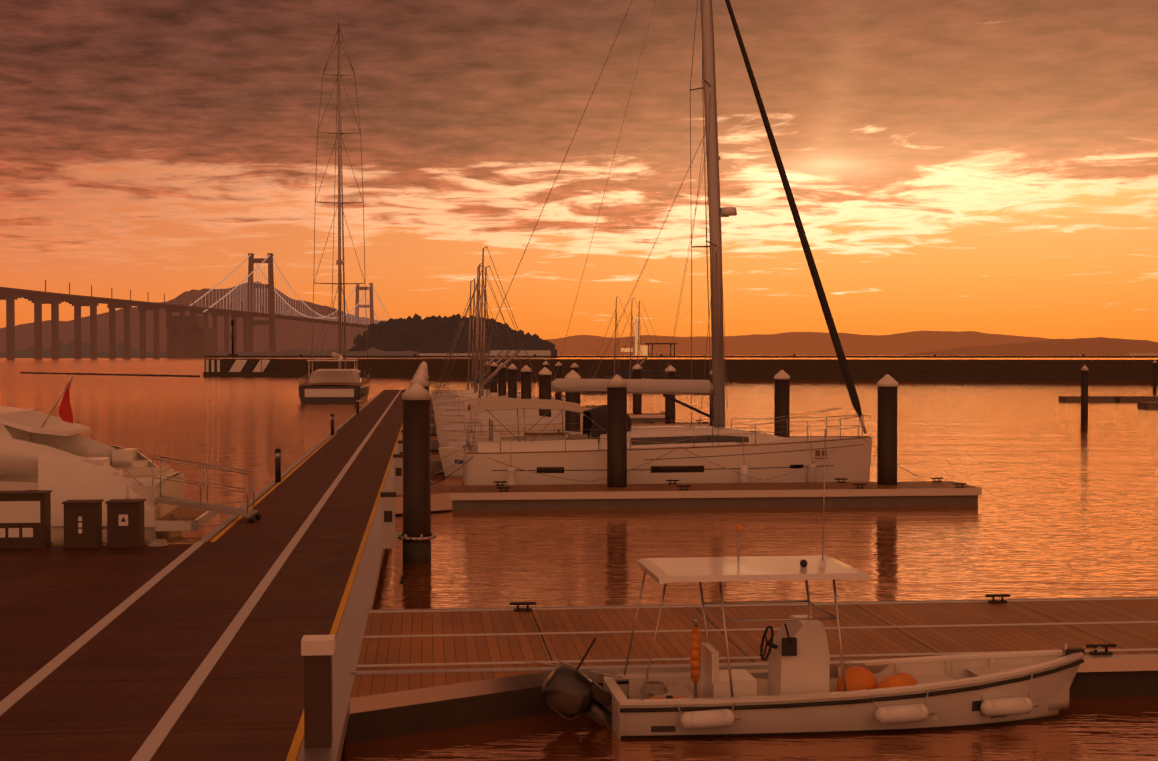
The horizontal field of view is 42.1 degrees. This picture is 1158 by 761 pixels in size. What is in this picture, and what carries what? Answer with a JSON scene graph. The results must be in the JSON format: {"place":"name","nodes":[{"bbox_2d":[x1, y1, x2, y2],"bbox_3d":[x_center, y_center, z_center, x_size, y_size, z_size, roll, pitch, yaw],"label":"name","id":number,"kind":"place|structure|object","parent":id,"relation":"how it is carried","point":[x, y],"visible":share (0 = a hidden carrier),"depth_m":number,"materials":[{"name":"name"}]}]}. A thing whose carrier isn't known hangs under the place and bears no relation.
{"place":"outdoors","nodes":[
{"label":"outdoors","id":0,"kind":"place"},
{"bbox_2d":[0,282,385,352],"bbox_3d":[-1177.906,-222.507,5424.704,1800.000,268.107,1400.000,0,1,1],"label":"mountain","id":1,"kind":"structure","parent":0,"point":[292,334],"depth_m":4938.80,"materials":[{"name":"grey"}]},
{"bbox_2d":[0,340,419,357],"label":"shore strip","id":2,"kind":"object","parent":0,"point":[66,351],"visible":0.52,"depth_m":1925.69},
{"bbox_2d":[0,355,1157,760],"bbox_3d":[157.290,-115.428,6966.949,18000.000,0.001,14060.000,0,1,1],"label":"water","id":3,"kind":"structure","parent":0,"point":[1066,507],"depth_m":37.73,"materials":[{"name":"liquid"}]},
{"bbox_2d":[0,378,218,543],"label":"motor yacht","id":4,"kind":"object","parent":3,"relation":"on","point":[60,459],"visible":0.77,"depth_m":33.66,"materials":[{"name":"white plastic"}]},
{"bbox_2d":[20,372,199,376],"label":"float boom","id":5,"kind":"object","parent":3,"relation":"on","point":[111,374],"visible":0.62,"depth_m":309.53,"materials":[{"name":"plastic"}]},
{"bbox_2d":[0,253,389,359],"bbox_3d":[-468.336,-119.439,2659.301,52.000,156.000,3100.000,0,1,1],"label":"bridge","id":6,"kind":"structure","parent":3,"relation":"on","point":[193,335],"depth_m":1820.68,"materials":[{"name":"grey concrete"}]},
{"bbox_2d":[0,390,405,760],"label":"walkway","id":7,"kind":"structure","parent":3,"relation":"on","point":[189,651],"depth_m":21.03,"materials":[{"name":"wood"}]},
{"bbox_2d":[0,398,404,747],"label":"dock furniture","id":8,"kind":"object","parent":7,"relation":"on","point":[25,519],"visible":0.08,"depth_m":29.17,"materials":[{"name":"painted metal"},{"name":"white plastic"}]},
{"bbox_2d":[152,456,260,522],"bbox_3d":[-8.434,2.453,33.948,2.401,1.441,0.651,0,1,1],"label":"gangway","id":9,"kind":"object","parent":7,"relation":"on","point":[207,506],"visible":0.9,"depth_m":33.69,"materials":[{"name":"metal"}]},
{"bbox_2d":[395,398,451,513],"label":"finger gussets","id":10,"kind":"object","parent":7,"relation":"on","point":[441,501],"visible":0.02,"depth_m":40.79,"materials":[{"name":"metal"}]},
{"bbox_2d":[147,456,1100,677],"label":"dock lines","id":11,"kind":"object","parent":7,"relation":"on","point":[157,542],"visible":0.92,"depth_m":29.44,"materials":[{"name":"fabric"}]},
{"bbox_2d":[298,13,369,403],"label":"sloop","id":12,"kind":"object","parent":3,"relation":"in","point":[339,385],"visible":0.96,"depth_m":141.08,"materials":[{"name":"white paint"}]},
{"bbox_2d":[403,541,430,563],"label":"pile tide bands","id":13,"kind":"object","parent":3,"relation":"in","point":[416,553],"visible":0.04,"depth_m":30.67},
{"bbox_2d":[346,313,556,357],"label":"island","id":14,"kind":"structure","parent":3,"relation":"on","point":[433,335],"depth_m":2077.67,"materials":[{"name":"green plant"}]},
{"bbox_2d":[441,402,467,414],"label":"keelboat","id":15,"kind":"object","parent":3,"relation":"on","point":[463,408],"visible":0.06,"depth_m":83.42,"materials":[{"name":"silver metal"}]},
{"bbox_2d":[444,409,471,424],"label":"keelboat","id":16,"kind":"object","parent":3,"relation":"on","point":[446,423],"visible":0.12,"depth_m":70.46,"materials":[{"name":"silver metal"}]},
{"bbox_2d":[433,397,516,415],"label":"keelboat","id":17,"kind":"object","parent":3,"relation":"on","point":[440,409],"visible":0.1,"depth_m":90.92,"materials":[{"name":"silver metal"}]},
{"bbox_2d":[431,280,520,394],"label":"keelboat","id":18,"kind":"object","parent":3,"relation":"on","point":[469,379],"visible":0.38,"depth_m":130.06,"materials":[{"name":"silver metal"}]},
{"bbox_2d":[435,277,520,392],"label":"keelboat","id":19,"kind":"object","parent":3,"relation":"on","point":[496,356],"visible":0.25,"depth_m":135.48,"materials":[{"name":"silver metal"}]},
{"bbox_2d":[431,265,537,400],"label":"keelboat","id":20,"kind":"object","parent":3,"relation":"on","point":[471,395],"visible":0.27,"depth_m":117.07,"materials":[{"name":"silver metal"}]},
{"bbox_2d":[432,246,538,406],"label":"keelboat","id":21,"kind":"object","parent":3,"relation":"on","point":[486,380],"visible":0.38,"depth_m":104.21,"materials":[{"name":"silver metal"}]},
{"bbox_2d":[437,263,534,396],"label":"keelboat","id":22,"kind":"object","parent":3,"relation":"on","point":[499,360],"visible":0.33,"depth_m":122.54,"materials":[{"name":"silver metal"}]},
{"bbox_2d":[440,395,532,403],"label":"keelboat","id":23,"kind":"object","parent":3,"relation":"on","point":[495,397],"visible":0.04,"depth_m":96.48,"materials":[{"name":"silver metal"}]},
{"bbox_2d":[437,266,538,400],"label":"keelboat","id":24,"kind":"object","parent":3,"relation":"on","point":[456,399],"visible":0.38,"depth_m":109.59,"materials":[{"name":"silver metal"}]},
{"bbox_2d":[434,404,583,428],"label":"keelboat","id":25,"kind":"object","parent":3,"relation":"on","point":[440,421],"visible":0.27,"depth_m":77.82,"materials":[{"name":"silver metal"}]},
{"bbox_2d":[436,415,582,446],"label":"keelboat","id":26,"kind":"object","parent":3,"relation":"on","point":[442,436],"visible":0.29,"depth_m":65.09,"materials":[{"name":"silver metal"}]},
{"bbox_2d":[438,430,582,477],"bbox_3d":[-1.124,2.680,52.713,7.600,1.942,2.362,0,1,-6],"label":"keelboat","id":27,"kind":"object","parent":3,"relation":"on","point":[452,459],"visible":0.06,"depth_m":52.17,"materials":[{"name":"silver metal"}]},
{"bbox_2d":[447,422,582,442],"bbox_3d":[-1.067,2.567,58.082,8.000,1.984,2.486,0,1,-6],"label":"keelboat","id":28,"kind":"object","parent":3,"relation":"on","point":[534,429],"visible":0.12,"depth_m":57.55,"materials":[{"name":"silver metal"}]},
{"bbox_2d":[588,296,651,378],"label":"keelboat","id":29,"kind":"object","parent":3,"relation":"on","point":[619,372],"visible":0.21,"depth_m":172.05,"materials":[{"name":"silver metal"}]},
{"bbox_2d":[604,298,664,378],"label":"keelboat","id":30,"kind":"object","parent":3,"relation":"on","point":[632,330],"visible":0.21,"depth_m":177.29,"materials":[{"name":"silver metal"}]},
{"bbox_2d":[613,300,667,378],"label":"keelboat","id":31,"kind":"object","parent":3,"relation":"on","point":[639,327],"visible":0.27,"depth_m":185.44,"materials":[{"name":"silver metal"}]},
{"bbox_2d":[395,361,897,542],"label":"piles","id":32,"kind":"object","parent":3,"relation":"in","point":[417,453],"visible":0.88,"depth_m":42.78,"materials":[{"name":"black"}]},
{"bbox_2d":[431,0,922,484],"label":"sailboat","id":33,"kind":"object","parent":3,"relation":"in","point":[718,451],"visible":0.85,"depth_m":45.34,"materials":[{"name":"white plastic"}]},
{"bbox_2d":[203,319,1157,381],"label":"breakwater","id":34,"kind":"object","parent":3,"relation":"in","point":[962,370],"visible":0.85,"depth_m":253.68,"materials":[{"name":"concrete"}]},
{"bbox_2d":[621,321,647,354],"bbox_3d":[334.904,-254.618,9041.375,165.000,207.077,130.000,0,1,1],"label":"tower","id":35,"kind":"structure","parent":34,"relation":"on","point":[644,349],"depth_m":8976.87,"materials":[{"name":"grey"}]},
{"bbox_2d":[431,395,981,510],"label":"fingers","id":36,"kind":"object","parent":3,"relation":"on","point":[504,497],"visible":0.23,"depth_m":41.93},
{"bbox_2d":[345,594,1157,743],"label":"cross dock","id":37,"kind":"object","parent":3,"relation":"on","point":[421,670],"visible":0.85,"depth_m":19.65,"materials":[{"name":"wood"}]},
{"bbox_2d":[525,429,1084,738],"bbox_3d":[2.844,2.463,17.633,6.815,3.840,2.107,0,1,-7],"label":"motorboat","id":38,"kind":"object","parent":3,"relation":"on","point":[798,691],"visible":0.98,"depth_m":17.11,"materials":[{"name":"white plastic"}]},
{"bbox_2d":[1058,361,1157,419],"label":"docks","id":39,"kind":"object","parent":3,"relation":"in","point":[1084,398],"visible":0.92,"depth_m":135.70,"materials":[{"name":"wood"}]},
{"bbox_2d":[1129,349,1157,355],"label":"building","id":40,"kind":"structure","parent":3,"relation":"on","point":[1143,354],"depth_m":4255.06,"materials":[{"name":"black"}]},
{"bbox_2d":[0,0,1157,341],"label":"sky","id":41,"kind":"structure","parent":0,"point":[983,166],"materials":[{"name":"orange"}]},
{"bbox_2d":[544,331,1048,354],"bbox_3d":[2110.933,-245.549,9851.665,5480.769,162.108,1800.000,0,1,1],"label":"hills","id":42,"kind":"structure","parent":0,"point":[804,343],"depth_m":9248.99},
{"bbox_2d":[906,337,1157,355],"bbox_3d":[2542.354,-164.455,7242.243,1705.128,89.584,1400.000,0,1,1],"label":"hills","id":43,"kind":"structure","parent":0,"point":[1100,346],"depth_m":6780.47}
]}

